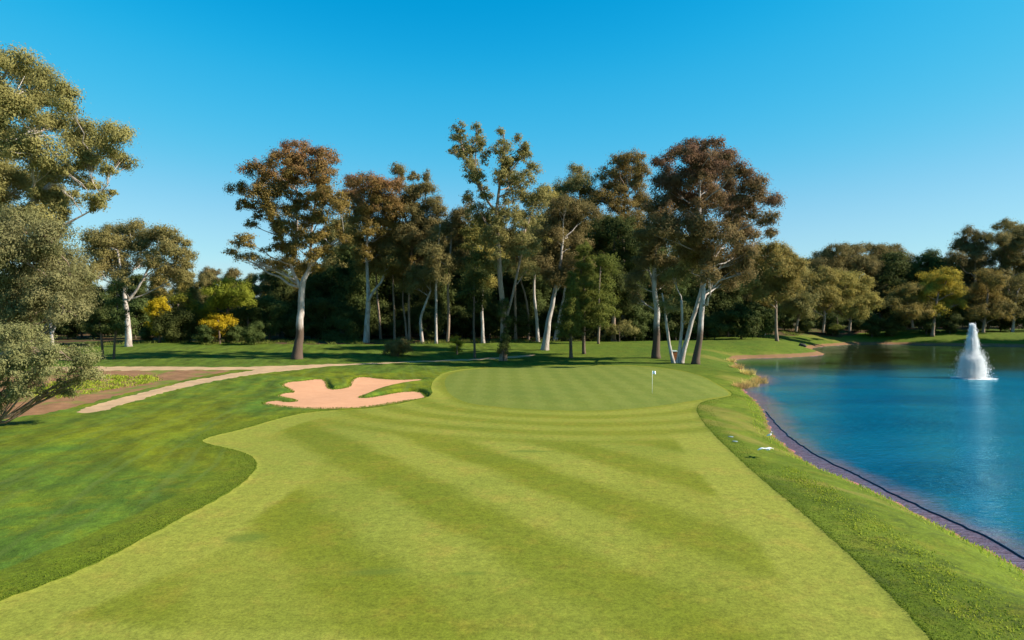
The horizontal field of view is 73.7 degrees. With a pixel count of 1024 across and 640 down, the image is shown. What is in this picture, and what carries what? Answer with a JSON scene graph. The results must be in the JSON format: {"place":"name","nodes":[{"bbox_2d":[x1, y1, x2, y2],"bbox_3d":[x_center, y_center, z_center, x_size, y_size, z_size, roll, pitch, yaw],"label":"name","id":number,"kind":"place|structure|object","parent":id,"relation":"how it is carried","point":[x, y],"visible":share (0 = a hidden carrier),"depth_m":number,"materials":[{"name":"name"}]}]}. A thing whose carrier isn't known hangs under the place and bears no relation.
{"place":"outdoors","nodes":[
{"label":"outdoors","id":0,"kind":"place"},
{"bbox_2d":[60,355,532,412],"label":"path","id":1,"kind":"structure","parent":0,"point":[107,405],"depth_m":93.45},
{"bbox_2d":[35,329,800,347],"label":"edge grass","id":2,"kind":"structure","parent":0,"point":[526,340],"depth_m":144.32,"materials":[{"name":"green plant"}]},
{"bbox_2d":[0,322,1021,349],"bbox_3d":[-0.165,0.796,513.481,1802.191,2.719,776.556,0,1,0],"label":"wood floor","id":3,"kind":"structure","parent":0,"point":[376,340],"depth_m":162.33,"materials":[{"name":"green plant"}]},
{"bbox_2d":[108,296,152,338],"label":"understory bush","id":4,"kind":"object","parent":3,"relation":"on","point":[136,309],"visible":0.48,"depth_m":154.05,"materials":[{"name":"green plant"}]},
{"bbox_2d":[126,273,148,303],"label":"wood evergreen","id":5,"kind":"object","parent":3,"relation":"on","point":[135,282],"visible":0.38,"depth_m":200.96,"materials":[{"name":"green plant"}]},
{"bbox_2d":[141,273,170,302],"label":"wood gum","id":6,"kind":"object","parent":3,"relation":"on","point":[157,293],"visible":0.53,"depth_m":186.87,"materials":[{"name":"green plant"}]},
{"bbox_2d":[165,270,199,307],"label":"wood gum","id":7,"kind":"object","parent":3,"relation":"on","point":[181,287],"visible":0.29,"depth_m":181.52,"materials":[{"name":"green plant"}]},
{"bbox_2d":[165,292,215,340],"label":"leafy tree","id":8,"kind":"object","parent":3,"relation":"on","point":[193,306],"visible":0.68,"depth_m":145.27,"materials":[{"name":"green plant"}]},
{"bbox_2d":[192,271,218,310],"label":"wood gum","id":9,"kind":"object","parent":3,"relation":"on","point":[205,279],"visible":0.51,"depth_m":176.53,"materials":[{"name":"green plant"}]},
{"bbox_2d":[200,275,256,341],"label":"leafy tree","id":10,"kind":"object","parent":3,"relation":"on","point":[224,294],"visible":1,"depth_m":142.95,"materials":[{"name":"green plant"}]},
{"bbox_2d":[231,306,268,340],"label":"shrub","id":11,"kind":"object","parent":3,"relation":"on","point":[249,314],"visible":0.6,"depth_m":150.42,"materials":[{"name":"green plant"}]},
{"bbox_2d":[249,292,293,339],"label":"shrub","id":12,"kind":"object","parent":3,"relation":"on","point":[271,306],"visible":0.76,"depth_m":150.00,"materials":[{"name":"green plant"}]},
{"bbox_2d":[258,269,297,336],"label":"wood evergreen","id":13,"kind":"object","parent":3,"relation":"on","point":[280,287],"visible":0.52,"depth_m":161.02,"materials":[{"name":"green plant"}]},
{"bbox_2d":[278,309,313,339],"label":"understory bush","id":14,"kind":"object","parent":3,"relation":"on","point":[289,329],"visible":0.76,"depth_m":152.44,"materials":[{"name":"green plant"}]},
{"bbox_2d":[296,265,337,335],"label":"wood evergreen","id":15,"kind":"object","parent":3,"relation":"on","point":[314,283],"visible":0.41,"depth_m":163.97,"materials":[{"name":"green plant"}]},
{"bbox_2d":[316,314,362,341],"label":"shrub","id":16,"kind":"object","parent":3,"relation":"on","point":[349,324],"visible":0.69,"depth_m":150.03,"materials":[{"name":"green plant"}]},
{"bbox_2d":[317,212,361,333],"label":"wood gum","id":17,"kind":"object","parent":3,"relation":"on","point":[329,259],"visible":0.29,"depth_m":174.85,"materials":[{"name":"green plant"}]},
{"bbox_2d":[324,297,372,337],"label":"understory bush","id":18,"kind":"object","parent":3,"relation":"on","point":[345,311],"visible":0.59,"depth_m":153.60,"materials":[{"name":"green plant"}]},
{"bbox_2d":[318,245,387,309],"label":"wood evergreen","id":19,"kind":"object","parent":3,"relation":"on","point":[349,283],"visible":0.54,"depth_m":160.52,"materials":[{"name":"green plant"}]},
{"bbox_2d":[334,169,418,342],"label":"gum tree","id":20,"kind":"object","parent":3,"relation":"on","point":[386,207],"visible":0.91,"depth_m":145.24,"materials":[{"name":"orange plant"}]},
{"bbox_2d":[361,298,392,337],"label":"understory bush","id":21,"kind":"object","parent":3,"relation":"on","point":[374,325],"visible":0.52,"depth_m":158.71,"materials":[{"name":"green plant"}]},
{"bbox_2d":[375,236,408,338],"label":"gum tree","id":22,"kind":"object","parent":3,"relation":"on","point":[392,275],"visible":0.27,"depth_m":148.15,"materials":[{"name":"green plant"}]},
{"bbox_2d":[381,300,415,337],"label":"understory bush","id":23,"kind":"object","parent":3,"relation":"on","point":[400,324],"visible":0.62,"depth_m":158.77,"materials":[{"name":"green plant"}]},
{"bbox_2d":[380,273,419,336],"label":"wood evergreen","id":24,"kind":"object","parent":3,"relation":"on","point":[397,296],"visible":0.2,"depth_m":164.75,"materials":[{"name":"green plant"}]},
{"bbox_2d":[387,161,448,340],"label":"gum tree","id":25,"kind":"object","parent":3,"relation":"on","point":[411,230],"visible":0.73,"depth_m":146.62,"materials":[{"name":"green plant"}]},
{"bbox_2d":[406,300,451,339],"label":"understory bush","id":26,"kind":"object","parent":3,"relation":"on","point":[428,317],"visible":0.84,"depth_m":152.79,"materials":[{"name":"green plant"}]},
{"bbox_2d":[415,260,460,336],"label":"wood evergreen","id":27,"kind":"object","parent":3,"relation":"on","point":[442,305],"visible":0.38,"depth_m":161.73,"materials":[{"name":"green plant"}]},
{"bbox_2d":[445,304,477,337],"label":"understory bush","id":28,"kind":"object","parent":3,"relation":"on","point":[459,320],"visible":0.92,"depth_m":160.80,"materials":[{"name":"green plant"}]},
{"bbox_2d":[449,257,476,318],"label":"wood evergreen","id":29,"kind":"object","parent":3,"relation":"on","point":[457,282],"visible":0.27,"depth_m":167.22,"materials":[{"name":"green plant"}]},
{"bbox_2d":[464,299,506,337],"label":"understory bush","id":30,"kind":"object","parent":3,"relation":"on","point":[491,325],"visible":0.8,"depth_m":155.63,"materials":[{"name":"green plant"}]},
{"bbox_2d":[465,251,519,336],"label":"wood evergreen","id":31,"kind":"object","parent":3,"relation":"on","point":[506,280],"visible":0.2,"depth_m":165.36,"materials":[{"name":"green plant"}]},
{"bbox_2d":[499,301,540,339],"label":"understory bush","id":32,"kind":"object","parent":3,"relation":"on","point":[522,323],"visible":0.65,"depth_m":150.94,"materials":[{"name":"green plant"}]},
{"bbox_2d":[506,274,552,316],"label":"wood evergreen","id":33,"kind":"object","parent":3,"relation":"on","point":[541,289],"visible":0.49,"depth_m":161.50,"materials":[{"name":"green plant"}]},
{"bbox_2d":[529,303,556,337],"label":"understory bush","id":34,"kind":"object","parent":3,"relation":"on","point":[542,314],"visible":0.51,"depth_m":156.34,"materials":[{"name":"green plant"}]},
{"bbox_2d":[551,161,605,298],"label":"gum tree","id":35,"kind":"object","parent":3,"relation":"on","point":[579,184],"visible":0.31,"depth_m":166.02,"materials":[{"name":"green plant"}]},
{"bbox_2d":[586,148,654,337],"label":"gum tree","id":36,"kind":"object","parent":3,"relation":"on","point":[620,171],"visible":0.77,"depth_m":162.08,"materials":[{"name":"green plant"}]},
{"bbox_2d":[816,313,845,335],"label":"understory bush","id":37,"kind":"object","parent":3,"relation":"on","point":[831,320],"visible":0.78,"depth_m":198.88,"materials":[{"name":"green plant"}]},
{"bbox_2d":[805,241,880,311],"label":"pond side tree","id":38,"kind":"object","parent":3,"relation":"on","point":[852,258],"visible":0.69,"depth_m":211.09,"materials":[{"name":"green plant"}]},
{"bbox_2d":[859,241,915,317],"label":"pond side tree","id":39,"kind":"object","parent":3,"relation":"on","point":[875,250],"visible":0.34,"depth_m":218.61,"materials":[{"name":"green plant"}]},
{"bbox_2d":[870,250,916,328],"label":"wood evergreen","id":40,"kind":"object","parent":3,"relation":"on","point":[895,267],"visible":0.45,"depth_m":213.21,"materials":[{"name":"green plant"}]},
{"bbox_2d":[905,247,941,328],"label":"pond side tree","id":41,"kind":"object","parent":3,"relation":"on","point":[920,261],"visible":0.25,"depth_m":215.53,"materials":[{"name":"green plant"}]},
{"bbox_2d":[0,328,1023,639],"bbox_3d":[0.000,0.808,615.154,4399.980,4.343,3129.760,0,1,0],"label":"ground","id":42,"kind":"structure","parent":0,"point":[72,480],"depth_m":37.65,"materials":[{"name":"green plant"}]},
{"bbox_2d":[0,316,110,423],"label":"olive shrub tree","id":43,"kind":"object","parent":42,"relation":"on","point":[21,354],"visible":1,"depth_m":46.11,"materials":[{"name":"green plant"}]},
{"bbox_2d":[77,286,113,358],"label":"young tree","id":44,"kind":"object","parent":42,"relation":"on","point":[92,326],"visible":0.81,"depth_m":111.78,"materials":[{"name":"green plant"}]},
{"bbox_2d":[92,276,130,358],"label":"young tree","id":45,"kind":"object","parent":42,"relation":"on","point":[116,322],"visible":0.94,"depth_m":111.53,"materials":[{"name":"green plant"}]},
{"bbox_2d":[0,370,227,418],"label":"earth strip","id":46,"kind":"object","parent":42,"relation":"on","point":[52,404],"visible":0.47,"depth_m":71.01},
{"bbox_2d":[0,200,110,355],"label":"gum tree","id":47,"kind":"object","parent":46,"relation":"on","point":[39,247],"visible":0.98,"depth_m":50.67,"materials":[{"name":"green plant"}]},
{"bbox_2d":[0,41,143,242],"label":"gum tree","id":48,"kind":"object","parent":46,"relation":"on","point":[41,186],"visible":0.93,"depth_m":58.10,"materials":[{"name":"green plant"}]},
{"bbox_2d":[32,374,162,398],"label":"leafy weeds","id":49,"kind":"object","parent":46,"relation":"on","point":[118,378],"visible":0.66,"depth_m":76.60,"materials":[{"name":"green plant"}]},
{"bbox_2d":[75,216,198,346],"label":"gum tree","id":50,"kind":"object","parent":42,"relation":"on","point":[109,244],"visible":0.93,"depth_m":132.34,"materials":[{"name":"green plant"}]},
{"bbox_2d":[143,296,170,342],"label":"mimosa tree","id":51,"kind":"object","parent":42,"relation":"on","point":[156,303],"visible":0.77,"depth_m":142.06,"materials":[{"name":"yellow plant"}]},
{"bbox_2d":[145,292,202,342],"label":"leafy tree","id":52,"kind":"object","parent":42,"relation":"on","point":[178,323],"visible":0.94,"depth_m":142.19,"materials":[{"name":"green plant"}]},
{"bbox_2d":[199,312,238,343],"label":"mimosa tree","id":53,"kind":"object","parent":42,"relation":"on","point":[217,322],"visible":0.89,"depth_m":141.21,"materials":[{"name":"yellow plant"}]},
{"bbox_2d":[239,320,266,344],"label":"understory bush","id":54,"kind":"object","parent":42,"relation":"on","point":[252,333],"visible":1,"depth_m":136.92,"materials":[{"name":"green plant"}]},
{"bbox_2d":[220,137,354,359],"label":"gum tree","id":55,"kind":"object","parent":42,"relation":"on","point":[283,182],"visible":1,"depth_m":108.25,"materials":[{"name":"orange plant"}]},
{"bbox_2d":[265,377,426,408],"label":"sand bunker","id":56,"kind":"object","parent":42,"relation":"in","point":[314,393],"visible":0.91,"depth_m":66.39},
{"bbox_2d":[261,376,427,408],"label":"bunker fringe","id":57,"kind":"object","parent":56,"relation":"on","point":[350,383],"visible":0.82,"depth_m":65.77,"materials":[{"name":"green plant"}]},
{"bbox_2d":[380,337,415,355],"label":"shrub","id":58,"kind":"object","parent":42,"relation":"on","point":[400,346],"visible":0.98,"depth_m":116.04,"materials":[{"name":"green plant"}]},
{"bbox_2d":[401,259,446,343],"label":"gum tree","id":59,"kind":"object","parent":42,"relation":"on","point":[414,281],"visible":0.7,"depth_m":142.68,"materials":[{"name":"green plant"}]},
{"bbox_2d":[414,220,458,343],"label":"gum tree","id":60,"kind":"object","parent":42,"relation":"on","point":[433,256],"visible":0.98,"depth_m":139.71,"materials":[{"name":"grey plant"}]},
{"bbox_2d":[434,195,475,342],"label":"gum tree","id":61,"kind":"object","parent":42,"relation":"on","point":[456,217],"visible":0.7,"depth_m":142.22,"materials":[{"name":"green plant"}]},
{"bbox_2d":[0,365,928,639],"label":"fairway","id":62,"kind":"structure","parent":42,"relation":"on","point":[440,513],"depth_m":22.52,"materials":[{"name":"green plant"}]},
{"bbox_2d":[452,247,496,357],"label":"gum tree","id":63,"kind":"object","parent":42,"relation":"on","point":[473,293],"visible":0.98,"depth_m":114.30,"materials":[{"name":"green plant"}]},
{"bbox_2d":[453,215,510,342],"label":"gum tree","id":64,"kind":"object","parent":42,"relation":"on","point":[472,237],"visible":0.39,"depth_m":140.22,"materials":[{"name":"green plant"}]},
{"bbox_2d":[445,118,552,360],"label":"gum tree","id":65,"kind":"object","parent":42,"relation":"on","point":[494,232],"visible":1,"depth_m":109.10,"materials":[{"name":"green plant"}]},
{"bbox_2d":[494,297,514,360],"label":"young tree","id":66,"kind":"object","parent":42,"relation":"on","point":[503,342],"visible":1,"depth_m":108.71,"materials":[{"name":"green plant"}]},
{"bbox_2d":[522,182,573,341],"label":"gum tree","id":67,"kind":"object","parent":42,"relation":"on","point":[549,189],"visible":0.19,"depth_m":145.21,"materials":[{"name":"green plant"}]},
{"bbox_2d":[527,191,605,350],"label":"gum tree","id":68,"kind":"object","parent":42,"relation":"on","point":[570,218],"visible":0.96,"depth_m":124.98,"materials":[{"name":"green plant"}]},
{"bbox_2d":[554,270,585,357],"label":"conifer","id":69,"kind":"object","parent":42,"relation":"on","point":[570,326],"visible":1,"depth_m":111.62,"materials":[{"name":"green plant"}]},
{"bbox_2d":[552,239,611,353],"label":"conifer","id":70,"kind":"object","parent":42,"relation":"on","point":[593,318],"visible":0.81,"depth_m":117.04,"materials":[{"name":"green plant"}]},
{"bbox_2d":[445,366,728,410],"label":"putting green","id":71,"kind":"object","parent":42,"relation":"on","point":[576,388],"visible":1,"depth_m":71.26,"materials":[{"name":"green plant"}]},
{"bbox_2d":[590,250,623,343],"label":"gum tree","id":72,"kind":"object","parent":42,"relation":"on","point":[601,261],"visible":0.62,"depth_m":139.78,"materials":[{"name":"green plant"}]},
{"bbox_2d":[587,212,651,341],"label":"gum tree","id":73,"kind":"object","parent":42,"relation":"on","point":[615,229],"visible":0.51,"depth_m":147.25,"materials":[{"name":"green plant"}]},
{"bbox_2d":[601,320,641,341],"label":"shrub","id":74,"kind":"object","parent":42,"relation":"on","point":[627,328],"visible":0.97,"depth_m":148.43,"materials":[{"name":"green plant"}]},
{"bbox_2d":[617,303,653,340],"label":"understory bush","id":75,"kind":"object","parent":42,"relation":"on","point":[637,317],"visible":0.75,"depth_m":151.67,"materials":[{"name":"green plant"}]},
{"bbox_2d":[620,212,683,358],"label":"gum tree","id":76,"kind":"object","parent":42,"relation":"on","point":[650,249],"visible":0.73,"depth_m":111.15,"materials":[{"name":"green plant"}]},
{"bbox_2d":[647,260,697,330],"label":"wood evergreen","id":77,"kind":"object","parent":42,"relation":"on","point":[676,295],"visible":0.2,"depth_m":162.72,"materials":[{"name":"green plant"}]},
{"bbox_2d":[654,239,701,362],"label":"gum tree","id":78,"kind":"object","parent":42,"relation":"on","point":[663,301],"visible":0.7,"depth_m":104.31,"materials":[{"name":"green plant"}]},
{"bbox_2d":[659,299,697,339],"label":"understory bush","id":79,"kind":"object","parent":42,"relation":"on","point":[672,321],"visible":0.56,"depth_m":155.54,"materials":[{"name":"green plant"}]},
{"bbox_2d":[682,268,723,318],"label":"wood evergreen","id":80,"kind":"object","parent":42,"relation":"on","point":[694,291],"visible":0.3,"depth_m":167.21,"materials":[{"name":"green plant"}]},
{"bbox_2d":[637,134,787,364],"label":"gum tree","id":81,"kind":"object","parent":42,"relation":"on","point":[703,171],"visible":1,"depth_m":100.42,"materials":[{"name":"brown plant"}]},
{"bbox_2d":[703,311,728,338],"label":"understory bush","id":82,"kind":"object","parent":42,"relation":"on","point":[713,324],"visible":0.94,"depth_m":159.88,"materials":[{"name":"green plant"}]},
{"bbox_2d":[706,267,749,336],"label":"wood evergreen","id":83,"kind":"object","parent":42,"relation":"on","point":[725,299],"visible":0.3,"depth_m":168.98,"materials":[{"name":"green plant"}]},
{"bbox_2d":[723,300,763,338],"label":"understory bush","id":84,"kind":"object","parent":42,"relation":"on","point":[750,322],"visible":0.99,"depth_m":158.99,"materials":[{"name":"green plant"}]},
{"bbox_2d":[745,300,780,336],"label":"understory bush","id":85,"kind":"object","parent":42,"relation":"on","point":[768,317],"visible":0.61,"depth_m":170.00,"materials":[{"name":"green plant"}]},
{"bbox_2d":[738,240,810,340],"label":"pond side tree","id":86,"kind":"object","parent":42,"relation":"on","point":[783,259],"visible":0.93,"depth_m":156.10,"materials":[{"name":"green plant"}]},
{"bbox_2d":[773,266,824,331],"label":"pond side tree","id":87,"kind":"object","parent":42,"relation":"on","point":[797,304],"visible":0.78,"depth_m":169.62,"materials":[{"name":"green plant"}]},
{"bbox_2d":[801,265,849,332],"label":"pond side tree","id":88,"kind":"object","parent":42,"relation":"on","point":[823,278],"visible":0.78,"depth_m":172.39,"materials":[{"name":"green plant"}]},
{"bbox_2d":[697,390,984,639],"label":"rough grass","id":89,"kind":"structure","parent":42,"relation":"on","point":[893,593],"depth_m":22.64,"materials":[{"name":"green plant"}]},
{"bbox_2d":[819,268,885,330],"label":"pond side tree","id":90,"kind":"object","parent":42,"relation":"on","point":[855,292],"visible":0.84,"depth_m":176.53,"materials":[{"name":"green plant"}]},
{"bbox_2d":[856,311,886,336],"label":"understory bush","id":91,"kind":"object","parent":42,"relation":"on","point":[873,326],"visible":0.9,"depth_m":199.52,"materials":[{"name":"green plant"}]},
{"bbox_2d":[731,361,1023,582],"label":"bank grass","id":92,"kind":"structure","parent":42,"relation":"on","point":[1021,571],"depth_m":30.63,"materials":[{"name":"green plant"}]},
{"bbox_2d":[880,314,906,335],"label":"understory bush","id":93,"kind":"object","parent":42,"relation":"on","point":[890,325],"visible":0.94,"depth_m":198.04,"materials":[{"name":"green plant"}]},
{"bbox_2d":[780,466,1023,639],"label":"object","id":94,"kind":"object","parent":42,"relation":"on","point":[914,570],"visible":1,"depth_m":20.65,"materials":[{"name":"green plant"}]},
{"bbox_2d":[877,281,936,327],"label":"pond side tree","id":95,"kind":"object","parent":42,"relation":"on","point":[899,300],"visible":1,"depth_m":193.24,"materials":[{"name":"green plant"}]},
{"bbox_2d":[909,308,946,333],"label":"understory bush","id":96,"kind":"object","parent":42,"relation":"on","point":[927,323],"visible":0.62,"depth_m":197.07,"materials":[{"name":"green plant"}]},
{"bbox_2d":[909,265,969,336],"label":"pond side tree","id":97,"kind":"object","parent":42,"relation":"on","point":[940,283],"visible":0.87,"depth_m":195.22,"materials":[{"name":"green plant"}]},
{"bbox_2d":[925,254,968,329],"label":"wood evergreen","id":98,"kind":"object","parent":42,"relation":"on","point":[936,262],"visible":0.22,"depth_m":211.15,"materials":[{"name":"green plant"}]},
{"bbox_2d":[939,310,962,333],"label":"understory bush","id":99,"kind":"object","parent":42,"relation":"on","point":[951,324],"visible":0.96,"depth_m":196.88,"materials":[{"name":"green plant"}]},
{"bbox_2d":[940,223,1001,301],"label":"pond side tree","id":100,"kind":"object","parent":42,"relation":"on","point":[975,250],"visible":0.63,"depth_m":210.85,"materials":[{"name":"green plant"}]},
{"bbox_2d":[959,268,1015,332],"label":"pond side tree","id":101,"kind":"object","parent":42,"relation":"on","point":[988,295],"visible":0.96,"depth_m":196.62,"materials":[{"name":"green plant"}]},
{"bbox_2d":[982,216,1023,329],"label":"pond side tree","id":102,"kind":"object","parent":42,"relation":"on","point":[1009,241],"visible":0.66,"depth_m":210.64,"materials":[{"name":"green plant"}]},
{"bbox_2d":[992,271,1023,331],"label":"pond side tree","id":103,"kind":"object","parent":42,"relation":"on","point":[1016,297],"visible":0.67,"depth_m":198.57,"materials":[{"name":"green plant"}]},
{"bbox_2d":[0,0,1023,306],"label":"sky","id":104,"kind":"structure","parent":0,"point":[877,121],"materials":[{"name":"blue"}]},
{"bbox_2d":[735,344,1023,569],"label":"water","id":105,"kind":"structure","parent":0,"point":[917,424],"depth_m":53.56,"materials":[{"name":"blue liquid"}]},
{"bbox_2d":[765,411,1023,558],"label":"pipe","id":106,"kind":"object","parent":105,"relation":"on","point":[1006,547],"visible":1,"depth_m":31.37,"materials":[{"name":"plastic"}]},
{"bbox_2d":[948,322,997,379],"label":"fountain","id":107,"kind":"object","parent":105,"relation":"on","point":[972,366],"visible":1,"depth_m":91.47,"materials":[{"name":"white liquid"}]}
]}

